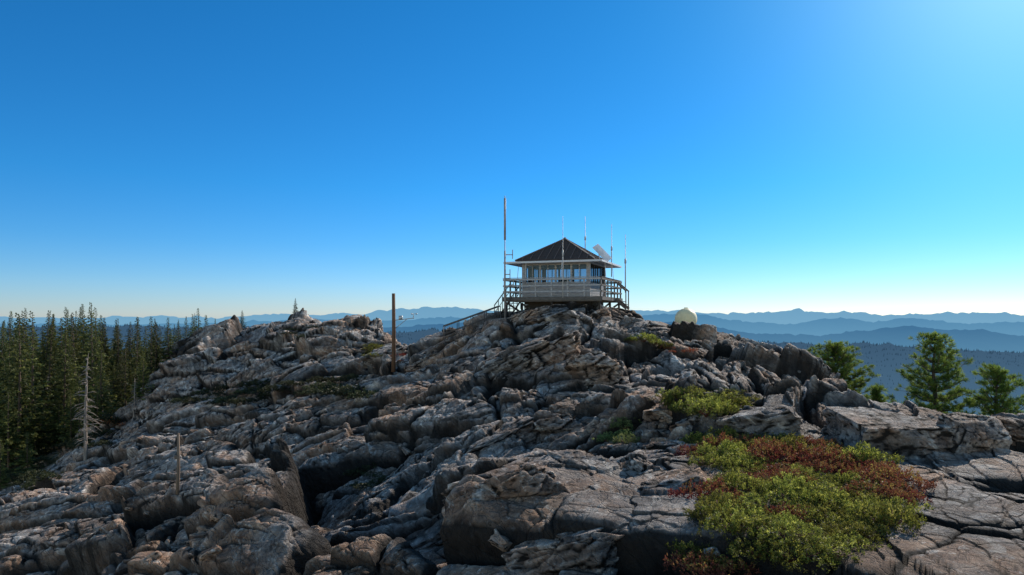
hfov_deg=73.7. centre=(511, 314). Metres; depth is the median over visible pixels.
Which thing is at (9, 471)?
shrub
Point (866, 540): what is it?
shrub
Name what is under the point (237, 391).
shrub
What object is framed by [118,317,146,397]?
fir tree
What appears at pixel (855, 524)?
shrub
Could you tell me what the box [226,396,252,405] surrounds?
shrub
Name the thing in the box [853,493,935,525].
shrub
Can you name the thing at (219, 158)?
sky
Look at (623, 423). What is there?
shrub
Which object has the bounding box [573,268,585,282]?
window
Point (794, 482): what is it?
shrub
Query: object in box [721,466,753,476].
shrub
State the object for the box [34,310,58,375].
fir tree
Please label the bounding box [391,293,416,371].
wooden pole
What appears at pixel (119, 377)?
fir tree
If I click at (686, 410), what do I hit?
shrub
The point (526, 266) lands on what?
window
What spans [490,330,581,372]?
boulder
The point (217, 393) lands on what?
shrub
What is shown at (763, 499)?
shrub
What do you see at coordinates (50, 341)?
fir tree
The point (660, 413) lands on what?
boulder
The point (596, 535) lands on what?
boulder
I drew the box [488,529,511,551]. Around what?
boulder
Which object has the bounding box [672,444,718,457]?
shrub
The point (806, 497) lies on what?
shrub
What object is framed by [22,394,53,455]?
fir tree
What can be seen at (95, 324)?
fir tree
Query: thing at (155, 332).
fir tree
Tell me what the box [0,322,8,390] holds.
fir tree
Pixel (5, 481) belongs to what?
fir tree
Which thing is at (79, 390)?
fir tree
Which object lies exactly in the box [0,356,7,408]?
fir tree
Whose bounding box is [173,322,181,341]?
fir tree
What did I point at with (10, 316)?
fir tree
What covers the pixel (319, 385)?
shrub
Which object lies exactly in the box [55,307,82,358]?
fir tree
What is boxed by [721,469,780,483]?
shrub
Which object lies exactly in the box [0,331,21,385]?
fir tree
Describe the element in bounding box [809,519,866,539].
shrub
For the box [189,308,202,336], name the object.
fir tree
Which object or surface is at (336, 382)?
shrub
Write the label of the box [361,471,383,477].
shrub
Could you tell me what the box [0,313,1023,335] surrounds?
mountain range
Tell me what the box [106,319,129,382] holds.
fir tree
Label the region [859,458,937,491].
shrub
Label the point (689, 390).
shrub
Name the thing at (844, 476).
shrub
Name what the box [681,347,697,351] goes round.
shrub
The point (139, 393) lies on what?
fir tree
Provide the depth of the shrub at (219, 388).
49.80 m
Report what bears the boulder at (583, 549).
on the rocky hill terrain
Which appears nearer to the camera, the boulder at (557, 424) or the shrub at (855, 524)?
the shrub at (855, 524)
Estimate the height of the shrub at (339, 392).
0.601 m
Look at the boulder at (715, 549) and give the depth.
8.67 m
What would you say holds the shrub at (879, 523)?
on the rocky hill terrain
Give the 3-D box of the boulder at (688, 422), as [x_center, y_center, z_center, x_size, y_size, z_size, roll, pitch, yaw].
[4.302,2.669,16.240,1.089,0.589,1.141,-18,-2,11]
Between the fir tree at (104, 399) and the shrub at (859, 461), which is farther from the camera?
the fir tree at (104, 399)
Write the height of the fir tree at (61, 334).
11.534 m
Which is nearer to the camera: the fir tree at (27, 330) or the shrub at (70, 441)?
the shrub at (70, 441)
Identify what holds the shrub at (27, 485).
on the rocky hill terrain
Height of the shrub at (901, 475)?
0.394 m
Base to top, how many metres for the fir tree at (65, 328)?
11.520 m
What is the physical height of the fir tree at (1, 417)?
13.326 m
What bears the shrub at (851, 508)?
on the rocky hill terrain
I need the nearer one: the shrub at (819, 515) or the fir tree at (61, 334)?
the shrub at (819, 515)
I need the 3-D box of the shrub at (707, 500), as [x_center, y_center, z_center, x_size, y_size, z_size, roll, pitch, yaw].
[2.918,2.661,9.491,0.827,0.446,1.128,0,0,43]
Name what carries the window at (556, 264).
in the fire lookout
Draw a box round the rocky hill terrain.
[0,301,1023,574]
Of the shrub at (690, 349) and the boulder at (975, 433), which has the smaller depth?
the boulder at (975, 433)
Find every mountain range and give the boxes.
[0,307,1023,324]
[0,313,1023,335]
[243,322,1023,352]
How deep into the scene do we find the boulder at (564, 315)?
36.49 m
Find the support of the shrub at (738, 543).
on the rocky hill terrain
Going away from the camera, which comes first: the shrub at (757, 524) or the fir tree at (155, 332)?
the shrub at (757, 524)
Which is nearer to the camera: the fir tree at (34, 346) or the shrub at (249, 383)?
the shrub at (249, 383)
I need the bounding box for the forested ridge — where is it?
[0,325,1023,415]
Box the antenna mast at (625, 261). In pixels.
[624,234,625,288]
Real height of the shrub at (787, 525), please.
0.270 m
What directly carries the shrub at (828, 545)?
on the rocky hill terrain
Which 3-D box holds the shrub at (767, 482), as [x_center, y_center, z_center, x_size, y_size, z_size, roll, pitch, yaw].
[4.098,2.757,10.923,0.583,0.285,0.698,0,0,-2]
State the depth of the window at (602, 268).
43.44 m
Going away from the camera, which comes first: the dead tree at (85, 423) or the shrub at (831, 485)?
the shrub at (831, 485)
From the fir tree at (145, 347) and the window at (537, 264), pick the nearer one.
the window at (537, 264)
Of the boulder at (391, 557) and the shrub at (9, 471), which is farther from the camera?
the shrub at (9, 471)
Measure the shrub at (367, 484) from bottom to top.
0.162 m
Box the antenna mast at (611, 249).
[611,224,611,276]
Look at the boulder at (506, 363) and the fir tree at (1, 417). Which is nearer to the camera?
the boulder at (506, 363)
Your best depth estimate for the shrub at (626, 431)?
17.44 m
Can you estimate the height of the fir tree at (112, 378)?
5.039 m
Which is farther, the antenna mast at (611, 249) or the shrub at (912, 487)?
the antenna mast at (611, 249)
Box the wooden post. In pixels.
[174,433,179,494]
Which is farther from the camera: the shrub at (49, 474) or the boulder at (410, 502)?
the shrub at (49, 474)
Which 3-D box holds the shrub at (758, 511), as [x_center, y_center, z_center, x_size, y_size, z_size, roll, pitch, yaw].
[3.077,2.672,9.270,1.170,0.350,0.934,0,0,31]
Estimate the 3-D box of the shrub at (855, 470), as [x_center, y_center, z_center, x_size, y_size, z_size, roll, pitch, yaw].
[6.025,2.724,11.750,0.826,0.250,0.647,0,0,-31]
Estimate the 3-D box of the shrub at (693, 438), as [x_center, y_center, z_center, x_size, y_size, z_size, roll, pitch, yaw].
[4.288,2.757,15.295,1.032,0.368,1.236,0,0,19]
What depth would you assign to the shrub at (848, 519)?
9.22 m
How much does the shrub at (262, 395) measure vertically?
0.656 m
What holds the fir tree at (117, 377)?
on the rocky hill terrain
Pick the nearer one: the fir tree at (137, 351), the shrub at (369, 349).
the shrub at (369, 349)
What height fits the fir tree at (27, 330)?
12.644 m
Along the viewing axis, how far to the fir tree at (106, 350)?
97.03 m
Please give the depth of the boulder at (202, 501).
13.55 m
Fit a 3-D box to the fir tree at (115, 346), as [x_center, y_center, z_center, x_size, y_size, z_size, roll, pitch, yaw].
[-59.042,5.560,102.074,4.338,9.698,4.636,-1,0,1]
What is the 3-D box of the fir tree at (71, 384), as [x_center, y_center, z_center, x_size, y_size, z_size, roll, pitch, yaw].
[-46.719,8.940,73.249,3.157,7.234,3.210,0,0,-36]
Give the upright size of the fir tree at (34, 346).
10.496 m
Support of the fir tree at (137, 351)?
on the rocky hill terrain
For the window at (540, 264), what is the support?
in the fire lookout
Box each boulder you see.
[146,551,162,559]
[196,526,210,532]
[197,496,209,506]
[199,544,222,559]
[209,509,223,521]
[359,343,406,367]
[379,547,405,566]
[383,452,529,550]
[401,447,411,454]
[402,350,437,371]
[441,463,569,516]
[452,416,538,455]
[471,351,529,379]
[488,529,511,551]
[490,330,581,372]
[501,528,618,574]
[507,306,550,321]
[527,310,593,325]
[532,414,584,435]
[547,451,557,457]
[548,351,629,390]
[588,307,611,322]
[591,532,623,543]
[615,451,660,471]
[618,320,638,326]
[637,468,710,491]
[642,402,671,424]
[669,414,701,430]
[703,547,720,560]
[715,406,802,438]
[821,406,953,460]
[936,412,1012,454]
[995,415,1023,445]
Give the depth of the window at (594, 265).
41.67 m
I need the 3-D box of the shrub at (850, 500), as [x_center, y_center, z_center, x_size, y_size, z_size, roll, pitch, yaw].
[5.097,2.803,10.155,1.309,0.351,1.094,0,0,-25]
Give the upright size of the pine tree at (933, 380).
6.364 m
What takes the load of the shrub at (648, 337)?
on the rocky hill terrain
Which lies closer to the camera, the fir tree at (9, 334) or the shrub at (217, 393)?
the shrub at (217, 393)
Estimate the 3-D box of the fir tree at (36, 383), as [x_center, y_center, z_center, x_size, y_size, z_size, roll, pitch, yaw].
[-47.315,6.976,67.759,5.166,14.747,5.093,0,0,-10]
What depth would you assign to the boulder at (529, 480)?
11.15 m
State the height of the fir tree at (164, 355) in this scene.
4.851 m
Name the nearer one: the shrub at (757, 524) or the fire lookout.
the shrub at (757, 524)
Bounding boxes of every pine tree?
[807,340,880,398]
[864,382,890,402]
[885,330,981,413]
[951,362,1023,415]
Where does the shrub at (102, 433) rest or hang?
on the rocky hill terrain
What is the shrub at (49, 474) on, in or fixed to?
on the rocky hill terrain
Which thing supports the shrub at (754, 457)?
on the rocky hill terrain
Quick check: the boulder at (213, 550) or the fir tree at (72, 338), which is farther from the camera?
the fir tree at (72, 338)
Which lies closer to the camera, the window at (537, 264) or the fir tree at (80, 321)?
the window at (537, 264)
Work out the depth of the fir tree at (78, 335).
103.14 m
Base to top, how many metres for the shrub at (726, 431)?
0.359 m
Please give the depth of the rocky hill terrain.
18.38 m
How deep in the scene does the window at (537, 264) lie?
41.33 m
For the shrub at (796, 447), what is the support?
on the rocky hill terrain
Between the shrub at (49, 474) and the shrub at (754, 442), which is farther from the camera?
the shrub at (49, 474)
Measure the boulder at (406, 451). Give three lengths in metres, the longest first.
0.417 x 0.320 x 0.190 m
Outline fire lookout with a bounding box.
[502,237,629,317]
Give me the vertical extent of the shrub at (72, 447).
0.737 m
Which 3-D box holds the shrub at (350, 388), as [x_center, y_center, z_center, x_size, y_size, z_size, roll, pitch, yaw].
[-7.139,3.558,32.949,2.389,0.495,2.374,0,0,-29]
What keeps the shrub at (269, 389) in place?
on the rocky hill terrain
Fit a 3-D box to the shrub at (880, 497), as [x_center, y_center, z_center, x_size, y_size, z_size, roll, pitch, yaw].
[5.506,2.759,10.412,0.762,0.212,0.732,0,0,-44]
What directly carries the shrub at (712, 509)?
on the rocky hill terrain
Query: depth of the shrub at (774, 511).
9.70 m
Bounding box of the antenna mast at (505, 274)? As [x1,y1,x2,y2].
[504,198,513,317]
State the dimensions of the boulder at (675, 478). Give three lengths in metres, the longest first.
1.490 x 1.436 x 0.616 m
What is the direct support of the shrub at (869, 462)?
on the rocky hill terrain
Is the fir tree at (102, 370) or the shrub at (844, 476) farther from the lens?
the fir tree at (102, 370)
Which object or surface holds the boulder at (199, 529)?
on the rocky hill terrain
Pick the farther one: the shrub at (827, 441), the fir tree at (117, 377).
the fir tree at (117, 377)
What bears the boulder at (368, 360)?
on the rocky hill terrain
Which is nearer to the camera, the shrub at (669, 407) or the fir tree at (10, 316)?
the shrub at (669, 407)
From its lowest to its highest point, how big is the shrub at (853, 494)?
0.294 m
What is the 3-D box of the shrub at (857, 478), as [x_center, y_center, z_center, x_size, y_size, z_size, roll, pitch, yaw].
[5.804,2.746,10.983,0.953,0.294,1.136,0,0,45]
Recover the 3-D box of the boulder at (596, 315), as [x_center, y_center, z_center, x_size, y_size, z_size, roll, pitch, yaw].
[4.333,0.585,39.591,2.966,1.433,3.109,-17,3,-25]
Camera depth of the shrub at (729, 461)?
12.54 m
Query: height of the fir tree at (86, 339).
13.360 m
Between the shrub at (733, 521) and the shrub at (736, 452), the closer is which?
the shrub at (733, 521)
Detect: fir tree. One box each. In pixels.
[0,311,57,446]
[0,313,52,461]
[0,318,46,412]
[0,320,10,372]
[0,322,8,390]
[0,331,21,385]
[0,331,34,394]
[0,340,16,427]
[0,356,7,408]
[0,383,12,450]
[0,391,31,467]
[0,437,11,490]
[1,322,46,439]
[1,440,15,479]
[4,311,15,346]
[4,318,12,348]
[10,405,17,451]
[14,311,43,399]
[14,433,44,474]
[15,308,37,353]
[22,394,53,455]
[29,324,41,360]
[29,354,62,424]
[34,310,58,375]
[34,319,62,397]
[34,330,93,441]
[36,397,69,448]
[37,403,54,444]
[38,314,62,376]
[39,314,53,356]
[49,336,81,416]
[51,317,78,396]
[53,315,90,394]
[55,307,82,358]
[56,390,83,440]
[59,309,72,360]
[61,365,82,415]
[63,312,81,371]
[65,366,89,438]
[72,302,105,387]
[72,311,85,363]
[72,313,117,424]
[74,304,92,355]
[74,307,88,344]
[76,307,111,384]
[78,363,119,425]
[83,348,116,421]
[84,315,116,378]
[85,329,109,395]
[88,385,104,427]
[98,318,111,377]
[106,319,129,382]
[106,320,127,374]
[106,362,116,397]
[107,357,127,405]
[108,342,138,411]
[109,351,129,405]
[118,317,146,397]
[119,321,139,375]
[120,318,148,406]
[124,317,162,403]
[129,353,154,399]
[136,322,167,373]
[139,328,150,374]
[149,319,157,358]
[157,328,164,354]
[158,317,178,365]
[161,326,172,353]
[171,321,181,343]
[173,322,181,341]
[181,316,188,338]
[187,314,196,335]
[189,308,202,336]
[191,313,196,334]
[239,312,248,327]
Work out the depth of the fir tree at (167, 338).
111.16 m
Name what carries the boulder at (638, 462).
on the rocky hill terrain
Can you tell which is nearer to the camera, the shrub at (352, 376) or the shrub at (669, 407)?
the shrub at (669, 407)
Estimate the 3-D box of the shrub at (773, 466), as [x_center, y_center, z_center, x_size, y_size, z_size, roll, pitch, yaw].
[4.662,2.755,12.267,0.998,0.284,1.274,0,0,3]
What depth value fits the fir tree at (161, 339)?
119.23 m
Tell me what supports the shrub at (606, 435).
on the rocky hill terrain
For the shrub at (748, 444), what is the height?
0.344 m
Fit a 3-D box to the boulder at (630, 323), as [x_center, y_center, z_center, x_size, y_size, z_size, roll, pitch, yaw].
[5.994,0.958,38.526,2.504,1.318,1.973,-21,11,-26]
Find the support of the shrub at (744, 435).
on the rocky hill terrain
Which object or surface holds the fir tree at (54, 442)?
on the rocky hill terrain
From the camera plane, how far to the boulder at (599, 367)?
23.67 m
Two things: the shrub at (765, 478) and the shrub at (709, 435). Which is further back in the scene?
the shrub at (709, 435)
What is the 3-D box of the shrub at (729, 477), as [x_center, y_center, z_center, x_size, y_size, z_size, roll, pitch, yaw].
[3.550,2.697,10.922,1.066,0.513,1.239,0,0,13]
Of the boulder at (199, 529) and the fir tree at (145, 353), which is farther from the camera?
the fir tree at (145, 353)
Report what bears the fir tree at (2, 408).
on the rocky hill terrain
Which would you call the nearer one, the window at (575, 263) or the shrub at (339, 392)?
the shrub at (339, 392)
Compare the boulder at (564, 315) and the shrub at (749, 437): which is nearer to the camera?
the shrub at (749, 437)
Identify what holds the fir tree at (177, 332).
on the rocky hill terrain
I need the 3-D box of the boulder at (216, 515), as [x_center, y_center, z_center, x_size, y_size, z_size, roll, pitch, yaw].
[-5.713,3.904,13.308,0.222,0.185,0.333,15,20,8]
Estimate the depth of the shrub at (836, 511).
9.66 m
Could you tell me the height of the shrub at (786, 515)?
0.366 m
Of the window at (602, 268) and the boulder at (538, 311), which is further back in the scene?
the window at (602, 268)
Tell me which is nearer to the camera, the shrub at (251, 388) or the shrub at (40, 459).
the shrub at (251, 388)
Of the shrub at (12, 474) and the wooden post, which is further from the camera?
the shrub at (12, 474)
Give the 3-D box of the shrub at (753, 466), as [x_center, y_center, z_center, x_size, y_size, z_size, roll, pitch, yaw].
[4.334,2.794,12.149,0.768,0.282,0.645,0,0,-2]
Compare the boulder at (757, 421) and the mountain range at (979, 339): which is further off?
the mountain range at (979, 339)
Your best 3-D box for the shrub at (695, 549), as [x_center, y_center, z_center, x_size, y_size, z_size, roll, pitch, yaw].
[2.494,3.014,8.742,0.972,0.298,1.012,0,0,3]
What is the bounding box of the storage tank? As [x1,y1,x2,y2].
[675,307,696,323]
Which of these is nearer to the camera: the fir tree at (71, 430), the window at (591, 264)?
the window at (591, 264)
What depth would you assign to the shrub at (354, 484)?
20.18 m
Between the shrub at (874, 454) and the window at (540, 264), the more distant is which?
the window at (540, 264)
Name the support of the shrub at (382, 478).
on the rocky hill terrain
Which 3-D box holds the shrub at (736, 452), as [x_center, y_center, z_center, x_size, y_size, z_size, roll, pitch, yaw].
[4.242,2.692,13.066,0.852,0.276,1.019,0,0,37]
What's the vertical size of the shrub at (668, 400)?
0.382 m
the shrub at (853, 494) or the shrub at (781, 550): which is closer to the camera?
the shrub at (781, 550)
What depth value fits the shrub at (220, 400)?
45.12 m
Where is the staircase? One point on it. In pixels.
(494, 315)
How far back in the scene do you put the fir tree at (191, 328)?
127.07 m
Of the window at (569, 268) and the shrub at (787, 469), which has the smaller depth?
the shrub at (787, 469)
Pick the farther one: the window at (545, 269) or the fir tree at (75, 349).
the fir tree at (75, 349)
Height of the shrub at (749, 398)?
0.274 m
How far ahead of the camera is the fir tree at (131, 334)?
99.49 m
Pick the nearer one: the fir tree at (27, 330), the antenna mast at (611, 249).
the antenna mast at (611, 249)
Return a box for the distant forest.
[0,323,1023,409]
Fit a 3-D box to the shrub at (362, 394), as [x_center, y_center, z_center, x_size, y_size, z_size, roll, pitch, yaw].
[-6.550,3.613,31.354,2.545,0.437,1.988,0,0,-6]
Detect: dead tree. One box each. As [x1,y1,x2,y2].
[71,353,102,460]
[125,377,138,417]
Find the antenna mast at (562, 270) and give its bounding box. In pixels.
[562,250,563,296]
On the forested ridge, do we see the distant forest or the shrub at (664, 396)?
the distant forest
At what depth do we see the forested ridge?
2753.83 m
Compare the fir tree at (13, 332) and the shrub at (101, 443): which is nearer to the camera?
the shrub at (101, 443)
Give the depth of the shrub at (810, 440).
13.75 m
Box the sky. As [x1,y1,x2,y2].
[0,0,1023,318]
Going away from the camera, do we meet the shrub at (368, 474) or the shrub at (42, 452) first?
the shrub at (368, 474)
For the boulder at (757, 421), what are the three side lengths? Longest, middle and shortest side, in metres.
1.866 x 1.518 x 0.821 m
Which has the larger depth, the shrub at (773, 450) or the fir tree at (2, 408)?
the fir tree at (2, 408)
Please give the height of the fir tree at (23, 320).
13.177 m
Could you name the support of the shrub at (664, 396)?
on the rocky hill terrain
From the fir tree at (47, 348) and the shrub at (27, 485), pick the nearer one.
the shrub at (27, 485)
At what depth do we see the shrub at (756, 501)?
10.10 m
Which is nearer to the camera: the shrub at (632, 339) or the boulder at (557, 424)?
the boulder at (557, 424)
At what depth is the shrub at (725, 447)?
13.45 m
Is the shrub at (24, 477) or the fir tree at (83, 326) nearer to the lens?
the shrub at (24, 477)
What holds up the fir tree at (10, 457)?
on the rocky hill terrain
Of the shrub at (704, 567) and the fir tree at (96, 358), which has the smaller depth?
the shrub at (704, 567)
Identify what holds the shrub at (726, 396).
on the rocky hill terrain
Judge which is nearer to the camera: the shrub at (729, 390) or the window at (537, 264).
the shrub at (729, 390)
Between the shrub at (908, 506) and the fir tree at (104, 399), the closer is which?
the shrub at (908, 506)
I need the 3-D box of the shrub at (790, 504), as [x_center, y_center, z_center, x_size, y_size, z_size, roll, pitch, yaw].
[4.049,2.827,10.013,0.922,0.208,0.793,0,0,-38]
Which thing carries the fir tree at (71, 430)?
on the rocky hill terrain
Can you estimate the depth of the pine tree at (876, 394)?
26.93 m
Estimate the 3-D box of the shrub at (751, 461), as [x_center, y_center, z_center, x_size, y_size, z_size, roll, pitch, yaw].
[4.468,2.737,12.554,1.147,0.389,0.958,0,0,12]
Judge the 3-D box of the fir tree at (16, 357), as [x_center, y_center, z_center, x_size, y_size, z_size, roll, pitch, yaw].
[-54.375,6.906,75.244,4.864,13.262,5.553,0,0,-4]
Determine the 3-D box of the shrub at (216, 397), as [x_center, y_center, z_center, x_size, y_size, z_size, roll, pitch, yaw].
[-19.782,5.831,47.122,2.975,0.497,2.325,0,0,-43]
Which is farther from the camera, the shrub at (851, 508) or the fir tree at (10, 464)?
the fir tree at (10, 464)
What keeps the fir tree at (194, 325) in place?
on the rocky hill terrain
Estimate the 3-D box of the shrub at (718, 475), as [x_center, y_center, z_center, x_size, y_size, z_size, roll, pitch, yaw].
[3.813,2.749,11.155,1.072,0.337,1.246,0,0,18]
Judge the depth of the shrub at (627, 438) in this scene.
16.73 m
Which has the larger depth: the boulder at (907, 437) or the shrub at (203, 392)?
the shrub at (203, 392)
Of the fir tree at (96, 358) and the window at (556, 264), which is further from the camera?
the fir tree at (96, 358)
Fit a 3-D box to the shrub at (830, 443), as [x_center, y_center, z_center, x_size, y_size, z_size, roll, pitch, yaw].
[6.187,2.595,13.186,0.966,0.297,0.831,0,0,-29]
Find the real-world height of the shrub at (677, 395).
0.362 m
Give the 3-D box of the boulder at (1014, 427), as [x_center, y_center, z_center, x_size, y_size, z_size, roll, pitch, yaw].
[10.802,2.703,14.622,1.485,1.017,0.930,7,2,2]
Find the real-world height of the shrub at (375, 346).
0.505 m
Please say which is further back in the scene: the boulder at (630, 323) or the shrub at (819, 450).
the boulder at (630, 323)
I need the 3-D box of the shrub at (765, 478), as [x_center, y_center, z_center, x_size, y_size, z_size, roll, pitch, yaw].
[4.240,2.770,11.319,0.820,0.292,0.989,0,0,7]
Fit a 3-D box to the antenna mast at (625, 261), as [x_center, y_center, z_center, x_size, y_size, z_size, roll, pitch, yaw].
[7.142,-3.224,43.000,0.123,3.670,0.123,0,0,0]
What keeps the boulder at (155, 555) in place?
on the rocky hill terrain
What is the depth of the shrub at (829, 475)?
11.59 m
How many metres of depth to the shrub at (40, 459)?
53.03 m
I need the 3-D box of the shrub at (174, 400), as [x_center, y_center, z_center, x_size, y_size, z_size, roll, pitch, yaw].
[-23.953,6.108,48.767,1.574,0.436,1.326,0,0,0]
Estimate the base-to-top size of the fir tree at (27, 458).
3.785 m
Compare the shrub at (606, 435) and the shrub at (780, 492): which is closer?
the shrub at (780, 492)
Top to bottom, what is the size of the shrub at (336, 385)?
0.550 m
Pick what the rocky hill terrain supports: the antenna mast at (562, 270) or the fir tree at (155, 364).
the fir tree at (155, 364)
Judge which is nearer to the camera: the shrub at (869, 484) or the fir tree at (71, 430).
the shrub at (869, 484)
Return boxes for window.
[525,264,539,282]
[526,266,528,281]
[540,264,555,282]
[545,269,558,281]
[556,264,570,282]
[559,268,572,281]
[571,263,586,282]
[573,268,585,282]
[591,264,593,282]
[594,265,597,283]
[601,267,604,283]
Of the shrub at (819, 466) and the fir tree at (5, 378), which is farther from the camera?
the fir tree at (5, 378)
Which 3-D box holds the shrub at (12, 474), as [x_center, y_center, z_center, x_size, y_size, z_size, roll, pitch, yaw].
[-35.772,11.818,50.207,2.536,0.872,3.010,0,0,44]
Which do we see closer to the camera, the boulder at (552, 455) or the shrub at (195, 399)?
the boulder at (552, 455)
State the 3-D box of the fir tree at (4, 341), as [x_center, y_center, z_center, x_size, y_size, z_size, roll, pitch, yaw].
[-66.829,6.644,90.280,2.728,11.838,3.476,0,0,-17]
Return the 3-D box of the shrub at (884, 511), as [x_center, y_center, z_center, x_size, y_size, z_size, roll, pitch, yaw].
[5.106,2.692,9.307,1.093,0.479,1.050,0,0,-40]
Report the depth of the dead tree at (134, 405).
53.05 m
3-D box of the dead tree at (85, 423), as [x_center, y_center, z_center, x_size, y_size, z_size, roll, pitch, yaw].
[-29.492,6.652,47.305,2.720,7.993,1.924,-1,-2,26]
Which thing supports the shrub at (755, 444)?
on the rocky hill terrain
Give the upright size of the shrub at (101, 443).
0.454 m
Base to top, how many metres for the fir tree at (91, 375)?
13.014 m
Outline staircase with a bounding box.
[443,287,520,343]
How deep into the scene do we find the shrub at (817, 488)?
10.51 m
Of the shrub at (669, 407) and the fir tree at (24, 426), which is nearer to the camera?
the shrub at (669, 407)
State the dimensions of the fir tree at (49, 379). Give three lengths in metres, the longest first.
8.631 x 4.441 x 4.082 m
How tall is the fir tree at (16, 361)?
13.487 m
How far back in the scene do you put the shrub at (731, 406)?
15.74 m
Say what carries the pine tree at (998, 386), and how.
on the rocky hill terrain
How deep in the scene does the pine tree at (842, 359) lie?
39.49 m
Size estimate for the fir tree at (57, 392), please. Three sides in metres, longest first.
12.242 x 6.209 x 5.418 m
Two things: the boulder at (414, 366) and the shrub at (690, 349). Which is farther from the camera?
the boulder at (414, 366)
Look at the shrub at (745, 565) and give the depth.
8.44 m
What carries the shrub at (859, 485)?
on the rocky hill terrain
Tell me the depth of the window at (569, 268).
44.89 m
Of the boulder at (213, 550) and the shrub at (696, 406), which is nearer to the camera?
the boulder at (213, 550)
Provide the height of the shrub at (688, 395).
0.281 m
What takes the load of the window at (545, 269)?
in the fire lookout
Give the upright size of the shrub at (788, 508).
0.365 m
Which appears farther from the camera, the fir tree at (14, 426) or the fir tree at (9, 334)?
the fir tree at (9, 334)
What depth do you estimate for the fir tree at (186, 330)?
102.58 m
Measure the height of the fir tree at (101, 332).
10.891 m
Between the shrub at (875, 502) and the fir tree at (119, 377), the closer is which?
the shrub at (875, 502)
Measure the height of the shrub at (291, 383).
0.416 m
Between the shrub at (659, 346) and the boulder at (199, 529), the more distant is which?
the shrub at (659, 346)
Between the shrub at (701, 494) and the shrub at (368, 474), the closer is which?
the shrub at (701, 494)
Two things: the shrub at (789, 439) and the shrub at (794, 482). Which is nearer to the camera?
the shrub at (794, 482)
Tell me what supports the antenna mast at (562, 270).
attached to the fire lookout
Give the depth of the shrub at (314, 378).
43.06 m
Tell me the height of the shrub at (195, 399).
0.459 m
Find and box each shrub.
[2,467,22,476]
[4,469,42,482]
[11,469,62,486]
[17,481,35,490]
[23,471,61,483]
[24,456,51,465]
[28,446,56,455]
[59,437,83,448]
[66,439,94,450]
[72,433,97,440]
[87,439,116,446]
[88,428,114,437]
[92,412,123,425]
[167,398,184,402]
[180,396,207,403]
[190,388,210,395]
[199,395,225,404]
[208,391,224,396]
[211,383,228,391]
[211,397,232,403]
[220,394,238,398]
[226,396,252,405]
[229,389,250,394]
[230,378,269,388]
[237,386,263,394]
[256,384,290,392]
[256,392,270,400]
[276,380,305,385]
[281,331,297,334]
[298,388,333,394]
[302,381,338,389]
[305,376,335,383]
[309,376,346,383]
[317,385,358,397]
[321,384,347,395]
[335,384,367,394]
[338,373,364,380]
[343,388,378,398]
[343,481,369,488]
[353,480,382,488]
[361,352,382,356]
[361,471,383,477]
[364,346,380,354]
[366,344,384,347]
[371,475,388,483]
[591,431,618,443]
[605,416,641,429]
[613,432,640,442]
[614,428,635,436]
[623,336,637,341]
[628,332,657,341]
[647,338,666,344]
[648,393,671,401]
[655,338,674,348]
[655,386,691,399]
[659,397,677,407]
[663,548,761,574]
[664,534,724,571]
[668,401,688,411]
[668,476,750,509]
[671,385,705,397]
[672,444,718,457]
[673,395,739,418]
[676,407,708,414]
[679,431,705,443]
[680,390,720,400]
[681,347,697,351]
[682,502,747,530]
[687,395,739,412]
[687,446,723,458]
[687,451,727,471]
[689,433,722,446]
[690,489,758,522]
[690,499,765,521]
[693,435,710,443]
[695,439,752,456]
[695,493,734,504]
[696,508,767,539]
[698,430,750,446]
[700,390,744,403]
[702,468,772,499]
[705,424,741,437]
[712,387,744,393]
[712,554,748,573]
[713,454,746,471]
[713,469,775,489]
[714,491,776,508]
[716,447,753,459]
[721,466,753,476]
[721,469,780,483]
[722,534,793,564]
[727,396,752,406]
[727,451,781,470]
[728,439,752,447]
[729,514,787,543]
[730,433,775,449]
[731,449,774,464]
[733,432,759,441]
[736,393,760,405]
[738,437,777,449]
[743,463,766,474]
[744,435,793,461]
[746,441,807,466]
[748,430,812,454]
[749,458,798,475]
[749,493,784,502]
[750,514,836,548]
[752,508,795,520]
[753,472,782,483]
[754,479,788,493]
[756,432,809,445]
[757,463,817,482]
[757,471,829,494]
[760,482,828,505]
[761,535,838,572]
[763,501,815,526]
[765,498,817,514]
[769,509,818,536]
[770,467,843,488]
[771,455,831,474]
[774,441,814,458]
[777,502,842,524]
[782,483,860,510]
[785,435,825,445]
[785,462,821,476]
[785,476,846,505]
[786,484,832,502]
[786,501,866,522]
[793,440,854,468]
[793,535,864,574]
[799,458,847,474]
[800,530,849,547]
[805,491,880,517]
[807,441,846,454]
[808,436,844,448]
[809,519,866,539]
[812,450,877,470]
[813,471,847,483]
[817,518,894,549]
[818,512,877,538]
[819,529,891,551]
[824,469,867,486]
[829,488,865,507]
[830,460,865,474]
[832,440,904,465]
[834,496,908,526]
[838,515,907,542]
[840,476,932,502]
[842,467,882,477]
[842,473,908,493]
[844,483,873,494]
[844,494,921,536]
[848,489,890,501]
[853,458,898,478]
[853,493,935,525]
[858,460,906,479]
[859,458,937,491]
[862,497,892,507]
[870,478,926,496]
[873,486,924,505]
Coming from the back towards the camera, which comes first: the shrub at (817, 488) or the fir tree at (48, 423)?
the fir tree at (48, 423)
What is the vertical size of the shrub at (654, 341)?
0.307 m
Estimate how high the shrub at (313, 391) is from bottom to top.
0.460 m
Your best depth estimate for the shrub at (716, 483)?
10.53 m
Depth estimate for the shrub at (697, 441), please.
14.86 m
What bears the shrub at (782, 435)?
on the rocky hill terrain
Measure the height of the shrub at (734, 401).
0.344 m
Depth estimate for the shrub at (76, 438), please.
51.88 m

